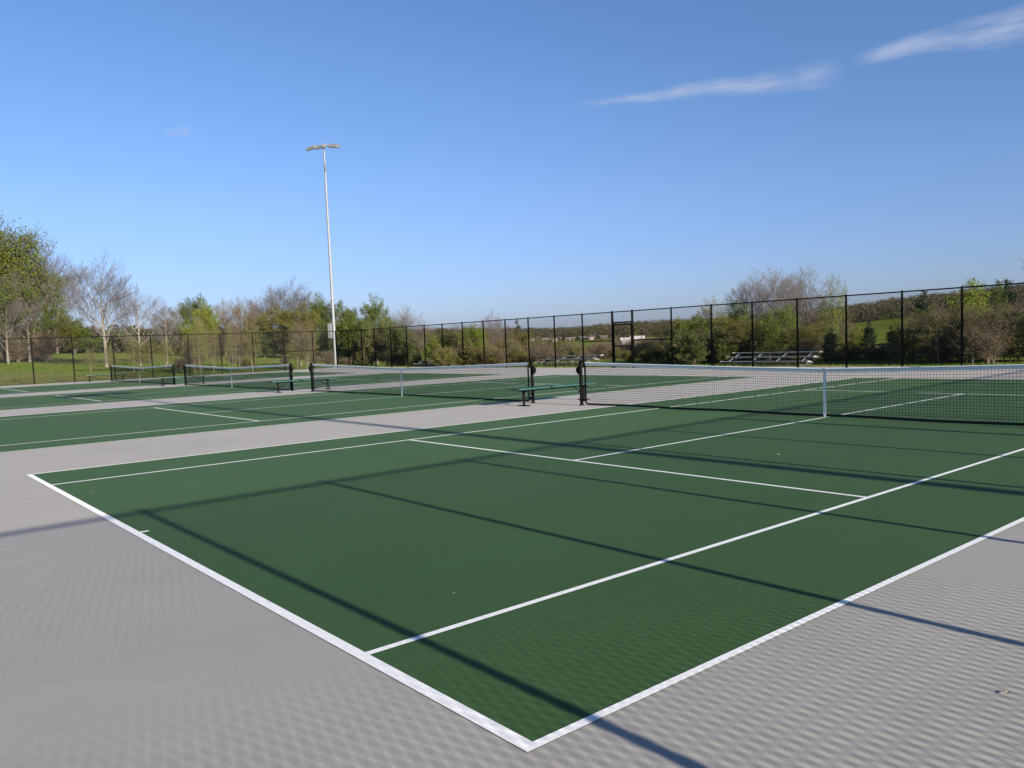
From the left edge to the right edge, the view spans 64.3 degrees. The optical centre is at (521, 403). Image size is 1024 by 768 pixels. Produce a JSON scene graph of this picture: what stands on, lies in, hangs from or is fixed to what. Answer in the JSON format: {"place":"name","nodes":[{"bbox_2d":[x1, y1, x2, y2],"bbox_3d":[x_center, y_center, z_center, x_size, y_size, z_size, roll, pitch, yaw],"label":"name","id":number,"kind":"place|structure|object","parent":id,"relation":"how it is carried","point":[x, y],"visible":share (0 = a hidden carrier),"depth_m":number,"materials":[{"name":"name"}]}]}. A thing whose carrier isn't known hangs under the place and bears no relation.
{"place":"outdoors","nodes":[
{"label":"outdoors","id":0,"kind":"place"},
{"bbox_2d":[0,302,1023,385],"bbox_3d":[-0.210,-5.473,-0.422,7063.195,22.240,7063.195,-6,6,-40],"label":"ground","id":1,"kind":"structure","parent":0,"point":[61,373],"depth_m":72.03,"materials":[{"name":"green plant"}]},
{"bbox_2d":[0,333,22,361],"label":"bare shrub","id":2,"kind":"object","parent":1,"relation":"on","point":[12,352],"visible":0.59,"depth_m":89.34,"materials":[{"name":"brown plant"}]},
{"bbox_2d":[0,264,33,343],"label":"leafing tree","id":3,"kind":"object","parent":1,"relation":"on","point":[4,299],"visible":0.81,"depth_m":87.06,"materials":[{"name":"green plant"}]},
{"bbox_2d":[0,289,46,363],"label":"bare tree","id":4,"kind":"object","parent":1,"relation":"on","point":[6,325],"visible":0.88,"depth_m":87.55,"materials":[{"name":"brown plant"}]},
{"bbox_2d":[0,265,56,361],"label":"bare tree","id":5,"kind":"object","parent":1,"relation":"on","point":[34,324],"visible":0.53,"depth_m":91.54,"materials":[{"name":"brown plant"}]},
{"bbox_2d":[0,210,65,336],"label":"leafing tree","id":6,"kind":"object","parent":1,"relation":"on","point":[9,253],"visible":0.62,"depth_m":92.20,"materials":[{"name":"green plant"}]},
{"bbox_2d":[5,256,69,360],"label":"leafing tree","id":7,"kind":"object","parent":1,"relation":"on","point":[47,314],"visible":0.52,"depth_m":93.70,"materials":[{"name":"green plant"}]},
{"bbox_2d":[27,327,64,361],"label":"bare shrub","id":8,"kind":"object","parent":1,"relation":"on","point":[42,346],"visible":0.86,"depth_m":91.95,"materials":[{"name":"brown plant"}]},
{"bbox_2d":[8,234,99,359],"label":"bare tree","id":9,"kind":"object","parent":1,"relation":"on","point":[57,269],"visible":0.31,"depth_m":97.88,"materials":[{"name":"grey plant"}]},
{"bbox_2d":[30,309,81,353],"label":"leafing tree","id":10,"kind":"object","parent":1,"relation":"on","point":[67,330],"visible":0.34,"depth_m":130.13,"materials":[{"name":"green plant"}]},
{"bbox_2d":[50,315,102,352],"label":"bushy tree","id":11,"kind":"object","parent":1,"relation":"on","point":[83,332],"visible":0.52,"depth_m":136.04,"materials":[{"name":"green plant"}]},
{"bbox_2d":[45,249,146,366],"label":"bare tree","id":12,"kind":"object","parent":1,"relation":"on","point":[113,298],"visible":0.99,"depth_m":79.41,"materials":[{"name":"grey plant"}]},
{"bbox_2d":[123,333,144,364],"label":"sapling","id":13,"kind":"object","parent":1,"relation":"on","point":[132,345],"visible":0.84,"depth_m":69.27,"materials":[{"name":"green plant"}]},
{"bbox_2d":[108,283,166,365],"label":"bare tree","id":14,"kind":"object","parent":1,"relation":"on","point":[136,315],"visible":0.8,"depth_m":82.98,"materials":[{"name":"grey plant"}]},
{"bbox_2d":[149,300,179,363],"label":"bare tree","id":15,"kind":"object","parent":1,"relation":"on","point":[165,321],"visible":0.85,"depth_m":87.51,"materials":[{"name":"brown plant"}]},
{"bbox_2d":[145,313,186,352],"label":"bushy tree","id":16,"kind":"object","parent":1,"relation":"on","point":[172,343],"visible":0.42,"depth_m":141.67,"materials":[{"name":"green plant"}]},
{"bbox_2d":[167,290,213,340],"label":"leafing tree","id":17,"kind":"object","parent":1,"relation":"on","point":[184,310],"visible":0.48,"depth_m":118.13,"materials":[{"name":"green plant"}]},
{"bbox_2d":[187,317,208,372],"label":"sapling","id":18,"kind":"object","parent":1,"relation":"on","point":[198,340],"visible":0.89,"depth_m":61.57,"materials":[{"name":"green plant"}]},
{"bbox_2d":[178,300,221,346],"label":"leafing tree","id":19,"kind":"object","parent":1,"relation":"on","point":[206,316],"visible":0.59,"depth_m":108.72,"materials":[{"name":"green plant"}]},
{"bbox_2d":[0,354,405,385],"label":"meadow grass","id":20,"kind":"structure","parent":1,"relation":"on","point":[145,365],"depth_m":81.95,"materials":[{"name":"plant"}]},
{"bbox_2d":[201,328,223,371],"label":"sapling","id":21,"kind":"object","parent":1,"relation":"on","point":[217,346],"visible":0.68,"depth_m":67.00,"materials":[{"name":"green plant"}]},
{"bbox_2d":[204,298,246,355],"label":"bare tree","id":22,"kind":"object","parent":1,"relation":"on","point":[218,309],"visible":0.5,"depth_m":123.85,"materials":[{"name":"brown plant"}]},
{"bbox_2d":[0,323,469,359],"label":"woods","id":23,"kind":"object","parent":1,"relation":"on","point":[95,333],"visible":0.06,"depth_m":150.56,"materials":[{"name":"green plant"}]},
{"bbox_2d":[226,311,247,370],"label":"sapling","id":24,"kind":"object","parent":1,"relation":"on","point":[235,339],"visible":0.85,"depth_m":65.64,"materials":[{"name":"grey plant"}]},
{"bbox_2d":[220,295,260,354],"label":"bare tree","id":25,"kind":"object","parent":1,"relation":"on","point":[239,306],"visible":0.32,"depth_m":127.67,"materials":[{"name":"brown plant"}]},
{"bbox_2d":[227,298,273,353],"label":"bare tree","id":26,"kind":"object","parent":1,"relation":"on","point":[252,310],"visible":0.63,"depth_m":121.07,"materials":[{"name":"brown plant"}]},
{"bbox_2d":[240,316,262,370],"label":"sapling","id":27,"kind":"object","parent":1,"relation":"on","point":[250,342],"visible":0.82,"depth_m":65.91,"materials":[{"name":"green plant"}]},
{"bbox_2d":[243,324,282,357],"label":"bushy tree","id":28,"kind":"object","parent":1,"relation":"on","point":[268,344],"visible":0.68,"depth_m":120.00,"materials":[{"name":"green plant"}]},
{"bbox_2d":[244,278,315,357],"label":"bare tree","id":29,"kind":"object","parent":1,"relation":"on","point":[286,299],"visible":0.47,"depth_m":129.29,"materials":[{"name":"grey plant"}]},
{"bbox_2d":[256,302,304,356],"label":"leafing tree","id":30,"kind":"object","parent":1,"relation":"on","point":[280,318],"visible":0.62,"depth_m":120.35,"materials":[{"name":"green plant"}]},
{"bbox_2d":[279,301,320,358],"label":"leafing tree","id":31,"kind":"object","parent":1,"relation":"on","point":[297,313],"visible":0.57,"depth_m":116.09,"materials":[{"name":"green plant"}]},
{"bbox_2d":[293,314,317,367],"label":"sapling","id":32,"kind":"object","parent":1,"relation":"on","point":[306,340],"visible":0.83,"depth_m":68.11,"materials":[{"name":"grey plant"}]},
{"bbox_2d":[288,319,330,358],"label":"bushy tree","id":33,"kind":"object","parent":1,"relation":"on","point":[323,343],"visible":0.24,"depth_m":120.31,"materials":[{"name":"green plant"}]},
{"bbox_2d":[296,291,335,359],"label":"leafing tree","id":34,"kind":"object","parent":1,"relation":"on","point":[321,308],"visible":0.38,"depth_m":123.02,"materials":[{"name":"green plant"}]},
{"bbox_2d":[306,143,340,367],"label":"light pole","id":35,"kind":"object","parent":1,"relation":"on","point":[331,327],"visible":0.85,"depth_m":69.82,"materials":[{"name":"metal"}]},
{"bbox_2d":[319,301,358,361],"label":"leafing tree","id":36,"kind":"object","parent":1,"relation":"on","point":[339,317],"visible":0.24,"depth_m":122.42,"materials":[{"name":"green plant"}]},
{"bbox_2d":[327,302,363,363],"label":"bushy tree","id":37,"kind":"object","parent":1,"relation":"on","point":[345,326],"visible":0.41,"depth_m":104.59,"materials":[{"name":"green plant"}]},
{"bbox_2d":[341,311,379,362],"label":"bushy tree","id":38,"kind":"object","parent":1,"relation":"on","point":[361,325],"visible":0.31,"depth_m":102.99,"materials":[{"name":"green plant"}]},
{"bbox_2d":[354,328,384,365],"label":"leafy shrub","id":39,"kind":"object","parent":1,"relation":"on","point":[368,349],"visible":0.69,"depth_m":96.46,"materials":[{"name":"green plant"}]},
{"bbox_2d":[346,293,393,364],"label":"leafing tree","id":40,"kind":"object","parent":1,"relation":"on","point":[376,312],"visible":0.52,"depth_m":112.13,"materials":[{"name":"green plant"}]},
{"bbox_2d":[378,318,413,365],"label":"bushy tree","id":41,"kind":"object","parent":1,"relation":"on","point":[395,339],"visible":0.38,"depth_m":93.81,"materials":[{"name":"green plant"}]},
{"bbox_2d":[392,306,426,364],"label":"bare tree","id":42,"kind":"object","parent":1,"relation":"on","point":[405,321],"visible":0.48,"depth_m":118.05,"materials":[{"name":"grey plant"}]},
{"bbox_2d":[395,323,424,365],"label":"bushy tree","id":43,"kind":"object","parent":1,"relation":"on","point":[404,351],"visible":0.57,"depth_m":92.39,"materials":[{"name":"green plant"}]},
{"bbox_2d":[420,332,438,363],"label":"bushy tree","id":44,"kind":"object","parent":1,"relation":"on","point":[430,346],"visible":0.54,"depth_m":65.25,"materials":[{"name":"green plant"}]},
{"bbox_2d":[427,347,456,366],"bbox_3d":[-5.290,-3.010,54.738,1.955,1.614,2.128,-5,5,-28],"label":"leafy shrub","id":45,"kind":"object","parent":1,"relation":"on","point":[443,358],"visible":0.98,"depth_m":54.60,"materials":[{"name":"green plant"}]},
{"bbox_2d":[454,322,488,349],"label":"leafing tree","id":46,"kind":"object","parent":1,"relation":"on","point":[473,336],"visible":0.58,"depth_m":77.20,"materials":[{"name":"green plant"}]},
{"bbox_2d":[460,346,483,364],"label":"leafy shrub","id":47,"kind":"object","parent":1,"relation":"on","point":[468,353],"visible":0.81,"depth_m":54.09,"materials":[{"name":"green plant"}]},
{"bbox_2d":[0,367,1023,767],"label":"court surround","id":48,"kind":"object","parent":1,"relation":"on","point":[120,647],"visible":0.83,"depth_m":4.06,"materials":[{"name":"grey concrete"}]},
{"bbox_2d":[0,331,335,384],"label":"chain link fence","id":49,"kind":"object","parent":48,"relation":"on","point":[126,351],"visible":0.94,"depth_m":58.61,"materials":[{"name":"black metal"}]},
{"bbox_2d":[0,372,353,394],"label":"tennis court","id":50,"kind":"object","parent":48,"relation":"on","point":[48,388],"visible":0.69,"depth_m":48.02,"materials":[{"name":"green plastic"}]},
{"bbox_2d":[110,364,175,384],"bbox_3d":[-22.747,-1.785,48.550,0.150,1.100,13.180,-6,6,-40],"label":"tennis net","id":51,"kind":"object","parent":50,"relation":"on","point":[142,368],"visible":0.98,"depth_m":48.04,"materials":[{"name":"black fabric"}]},
{"bbox_2d":[0,373,500,409],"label":"tennis court","id":52,"kind":"object","parent":48,"relation":"on","point":[35,401],"visible":0.82,"depth_m":35.37,"materials":[{"name":"green plastic"}]},
{"bbox_2d":[183,363,293,390],"bbox_3d":[-13.302,-1.285,37.388,0.150,1.100,13.180,-6,6,-40],"label":"tennis net","id":53,"kind":"object","parent":52,"relation":"on","point":[290,370],"visible":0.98,"depth_m":36.61,"materials":[{"name":"black fabric"}]},
{"bbox_2d":[0,375,752,452],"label":"tennis court","id":54,"kind":"object","parent":48,"relation":"on","point":[39,431],"visible":0.82,"depth_m":22.43,"materials":[{"name":"green plastic"}]},
{"bbox_2d":[309,361,535,402],"bbox_3d":[-3.858,-0.786,26.225,0.150,1.100,13.180,-6,6,-40],"label":"tennis net","id":55,"kind":"object","parent":54,"relation":"on","point":[532,373],"visible":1,"depth_m":25.03,"materials":[{"name":"black fabric"}]},
{"bbox_2d":[27,378,1023,752],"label":"tennis court","id":56,"kind":"object","parent":48,"relation":"on","point":[589,566],"visible":0.96,"depth_m":7.14,"materials":[{"name":"green plastic"}]},
{"bbox_2d":[576,360,1023,425],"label":"tennis net","id":57,"kind":"object","parent":56,"relation":"on","point":[930,369],"visible":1,"depth_m":15.07,"materials":[{"name":"black fabric"}]},
{"bbox_2d":[510,382,595,405],"bbox_3d":[0.862,-0.247,21.134,2.700,0.449,0.365,-6,6,-40],"label":"player bench","id":58,"kind":"object","parent":48,"relation":"on","point":[528,389],"visible":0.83,"depth_m":20.81,"materials":[{"name":"green plastic"}]},
{"bbox_2d":[335,282,1023,367],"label":"chain link fence","id":59,"kind":"object","parent":48,"relation":"on","point":[416,352],"visible":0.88,"depth_m":38.96,"materials":[{"name":"black metal"}]},
{"bbox_2d":[504,347,528,362],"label":"leafy shrub","id":60,"kind":"object","parent":1,"relation":"on","point":[518,351],"visible":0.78,"depth_m":56.06,"materials":[{"name":"green plant"}]},
{"bbox_2d":[531,346,556,364],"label":"bare shrub","id":61,"kind":"object","parent":1,"relation":"on","point":[539,358],"visible":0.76,"depth_m":54.36,"materials":[{"name":"brown plant"}]},
{"bbox_2d":[535,354,603,365],"bbox_3d":[3.021,-2.796,52.625,1.421,0.647,5.054,-6,6,-40],"label":"bleacher","id":62,"kind":"object","parent":1,"relation":"on","point":[569,362],"visible":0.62,"depth_m":52.45,"materials":[{"name":"metal"}]},
{"bbox_2d":[588,340,611,359],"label":"bare shrub","id":63,"kind":"object","parent":1,"relation":"on","point":[602,348],"visible":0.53,"depth_m":84.22,"materials":[{"name":"brown plant"}]},
{"bbox_2d":[668,327,697,364],"bbox_3d":[9.031,-3.208,45.473,1.757,2.445,2.027,-1,5,13],"label":"leafy shrub","id":64,"kind":"object","parent":1,"relation":"on","point":[678,346],"visible":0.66,"depth_m":45.36,"materials":[{"name":"green plant"}]},
{"bbox_2d":[676,332,710,364],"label":"bushy tree","id":65,"kind":"object","parent":1,"relation":"on","point":[696,348],"visible":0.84,"depth_m":44.67,"materials":[{"name":"green plant"}]},
{"bbox_2d":[683,313,710,362],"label":"bushy tree","id":66,"kind":"object","parent":1,"relation":"on","point":[698,323],"visible":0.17,"depth_m":48.61,"materials":[{"name":"green plant"}]},
{"bbox_2d":[696,319,728,359],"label":"bushy tree","id":67,"kind":"object","parent":1,"relation":"on","point":[716,329],"visible":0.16,"depth_m":48.17,"materials":[{"name":"green plant"}]},
{"bbox_2d":[402,284,1023,341],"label":"woods","id":68,"kind":"object","parent":1,"relation":"on","point":[590,330],"visible":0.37,"depth_m":441.99,"materials":[{"name":"green plant"}]},
{"bbox_2d":[709,310,741,360],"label":"leafing tree","id":69,"kind":"object","parent":1,"relation":"on","point":[723,319],"visible":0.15,"depth_m":49.56,"materials":[{"name":"green plant"}]},
{"bbox_2d":[709,338,745,363],"bbox_3d":[11.469,-2.910,45.403,1.894,1.564,2.061,-2,4,-2],"label":"leafy shrub","id":70,"kind":"object","parent":1,"relation":"on","point":[724,352],"visible":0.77,"depth_m":44.98,"materials":[{"name":"green plant"}]},
{"bbox_2d":[725,299,750,356],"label":"bushy tree","id":71,"kind":"object","parent":1,"relation":"on","point":[740,312],"visible":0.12,"depth_m":51.97,"materials":[{"name":"green plant"}]},
{"bbox_2d":[719,316,767,360],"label":"leafing tree","id":72,"kind":"object","parent":1,"relation":"on","point":[739,326],"visible":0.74,"depth_m":44.87,"materials":[{"name":"green plant"}]},
{"bbox_2d":[723,274,775,322],"bbox_3d":[18.215,-7.079,65.044,4.586,6.795,5.112,-1,5,12],"label":"bare tree","id":73,"kind":"object","parent":1,"relation":"on","point":[740,293],"visible":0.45,"depth_m":64.80,"materials":[{"name":"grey plant"}]},
{"bbox_2d":[730,266,793,331],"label":"bare tree","id":74,"kind":"object","parent":1,"relation":"on","point":[762,286],"visible":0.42,"depth_m":66.39,"materials":[{"name":"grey plant"}]},
{"bbox_2d":[747,317,786,360],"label":"tree","id":75,"kind":"object","parent":1,"relation":"on","point":[770,339],"visible":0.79,"depth_m":43.59,"materials":[{"name":"green plant"}]},
{"bbox_2d":[720,351,822,365],"bbox_3d":[12.575,-2.291,41.333,1.421,0.647,5.054,-6,6,-40],"label":"bleacher","id":76,"kind":"object","parent":1,"relation":"on","point":[763,361],"visible":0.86,"depth_m":41.11,"materials":[{"name":"metal"}]},
{"bbox_2d":[743,261,800,329],"bbox_3d":[19.397,-7.231,62.840,4.257,7.313,4.746,0,5,24],"label":"bare tree","id":77,"kind":"object","parent":1,"relation":"on","point":[774,290],"visible":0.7,"depth_m":62.35,"materials":[{"name":"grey plant"}]},
{"bbox_2d":[746,303,802,360],"bbox_3d":[14.303,-4.039,45.851,3.327,3.438,2.936,1,5,37],"label":"leafing tree","id":78,"kind":"object","parent":1,"relation":"on","point":[782,315],"visible":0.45,"depth_m":45.33,"materials":[{"name":"green plant"}]},
{"bbox_2d":[759,272,829,328],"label":"bare tree","id":79,"kind":"object","parent":1,"relation":"on","point":[790,288],"visible":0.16,"depth_m":69.29,"materials":[{"name":"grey plant"}]},
{"bbox_2d":[780,323,822,360],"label":"leafing tree","id":80,"kind":"object","parent":1,"relation":"on","point":[808,333],"visible":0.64,"depth_m":43.24,"materials":[{"name":"green plant"}]},
{"bbox_2d":[789,337,823,360],"bbox_3d":[15.162,-2.948,43.398,2.073,1.672,2.126,2,6,40],"label":"bare shrub","id":81,"kind":"object","parent":1,"relation":"on","point":[805,347],"visible":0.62,"depth_m":43.15,"materials":[{"name":"brown plant"}]},
{"bbox_2d":[780,264,839,329],"bbox_3d":[22.328,-7.412,63.492,4.758,7.524,5.236,-1,5,18],"label":"bare tree","id":82,"kind":"object","parent":1,"relation":"on","point":[800,294],"visible":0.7,"depth_m":63.26,"materials":[{"name":"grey plant"}]},
{"bbox_2d":[820,327,841,363],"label":"conifer","id":83,"kind":"object","parent":1,"relation":"on","point":[829,342],"visible":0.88,"depth_m":40.06,"materials":[{"name":"green plant"}]},
{"bbox_2d":[819,273,853,348],"bbox_3d":[23.585,-6.655,61.193,2.565,6.274,2.768,-5,5,-30],"label":"sapling","id":84,"kind":"object","parent":1,"relation":"on","point":[835,315],"visible":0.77,"depth_m":61.08,"materials":[{"name":"green plant"}]},
{"bbox_2d":[834,314,861,347],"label":"sapling","id":85,"kind":"object","parent":1,"relation":"on","point":[851,327],"visible":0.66,"depth_m":46.09,"materials":[{"name":"green plant"}]},
{"bbox_2d":[800,314,926,343],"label":"pasture","id":86,"kind":"structure","parent":1,"relation":"on","point":[879,328],"depth_m":356.21,"materials":[{"name":"green plant"}]},
{"bbox_2d":[855,321,879,359],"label":"conifer","id":87,"kind":"object","parent":1,"relation":"on","point":[869,332],"visible":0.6,"depth_m":42.07,"materials":[{"name":"green plant"}]},
{"bbox_2d":[885,320,933,363],"bbox_3d":[17.824,-2.749,37.078,2.242,2.112,2.586,1,5,35],"label":"leafy shrub","id":88,"kind":"object","parent":1,"relation":"on","point":[909,338],"visible":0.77,"depth_m":36.76,"materials":[{"name":"green plant"}]},
{"bbox_2d":[908,308,958,363],"bbox_3d":[18.198,-2.965,35.835,2.437,2.582,2.629,-1,4,11],"label":"sapling","id":89,"kind":"object","parent":1,"relation":"on","point":[940,333],"visible":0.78,"depth_m":35.64,"materials":[{"name":"green plant"}]},
{"bbox_2d":[916,320,959,362],"bbox_3d":[19.137,-2.784,36.398,2.710,2.185,2.779,1,5,36],"label":"bare shrub","id":90,"kind":"object","parent":1,"relation":"on","point":[942,355],"visible":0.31,"depth_m":36.23,"materials":[{"name":"brown plant"}]},
{"bbox_2d":[942,289,976,320],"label":"bushy tree","id":91,"kind":"object","parent":1,"relation":"on","point":[951,305],"visible":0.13,"depth_m":52.28,"materials":[{"name":"green plant"}]},
{"bbox_2d":[946,312,985,362],"bbox_3d":[19.639,-2.874,35.614,2.277,2.492,1.974,-3,4,-7],"label":"leafy shrub","id":92,"kind":"object","parent":1,"relation":"on","point":[954,353],"visible":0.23,"depth_m":35.48,"materials":[{"name":"green plant"}]},
{"bbox_2d":[946,310,991,363],"bbox_3d":[18.924,-2.817,34.578,1.792,2.411,2.048,-4,5,-19],"label":"sapling","id":93,"kind":"object","parent":1,"relation":"on","point":[966,327],"visible":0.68,"depth_m":34.45,"materials":[{"name":"grey plant"}]},
{"bbox_2d":[957,326,987,363],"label":"sapling","id":94,"kind":"object","parent":1,"relation":"on","point":[975,348],"visible":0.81,"depth_m":34.01,"materials":[{"name":"grey plant"}]},
{"bbox_2d":[956,276,992,322],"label":"bushy tree","id":95,"kind":"object","parent":1,"relation":"on","point":[980,300],"visible":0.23,"depth_m":53.54,"materials":[{"name":"green plant"}]},
{"bbox_2d":[963,327,1009,362],"bbox_3d":[19.376,-2.395,34.050,1.796,1.699,1.842,1,6,38],"label":"bare shrub","id":96,"kind":"object","parent":1,"relation":"on","point":[989,345],"visible":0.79,"depth_m":33.87,"materials":[{"name":"brown plant"}]},
{"bbox_2d":[982,277,1011,319],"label":"bushy tree","id":97,"kind":"object","parent":1,"relation":"on","point":[997,294],"visible":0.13,"depth_m":54.88,"materials":[{"name":"green plant"}]},
{"bbox_2d":[974,311,1020,362],"bbox_3d":[19.928,-2.786,34.364,1.963,2.306,1.819,0,5,24],"label":"sapling","id":98,"kind":"object","parent":1,"relation":"on","point":[995,328],"visible":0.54,"depth_m":34.18,"materials":[{"name":"grey plant"}]},
{"bbox_2d":[997,279,1023,312],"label":"conifer","id":99,"kind":"object","parent":1,"relation":"on","point":[1012,297],"visible":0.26,"depth_m":56.05,"materials":[{"name":"green plant"}]},
{"bbox_2d":[999,308,1023,357],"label":"bushy tree","id":100,"kind":"object","parent":1,"relation":"on","point":[1014,314],"visible":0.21,"depth_m":35.51,"materials":[{"name":"green plant"}]},
{"bbox_2d":[1001,314,1023,360],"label":"bushy tree","id":101,"kind":"object","parent":1,"relation":"on","point":[1020,342],"visible":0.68,"depth_m":34.31,"materials":[{"name":"green plant"}]},
{"bbox_2d":[0,0,1023,331],"label":"sky","id":102,"kind":"structure","parent":0,"point":[515,159],"materials":[{"name":"blue"}]},
{"bbox_2d":[317,354,1023,367],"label":"rough grass","id":103,"kind":"structure","parent":0,"point":[820,362],"depth_m":42.52,"materials":[{"name":"plant"}]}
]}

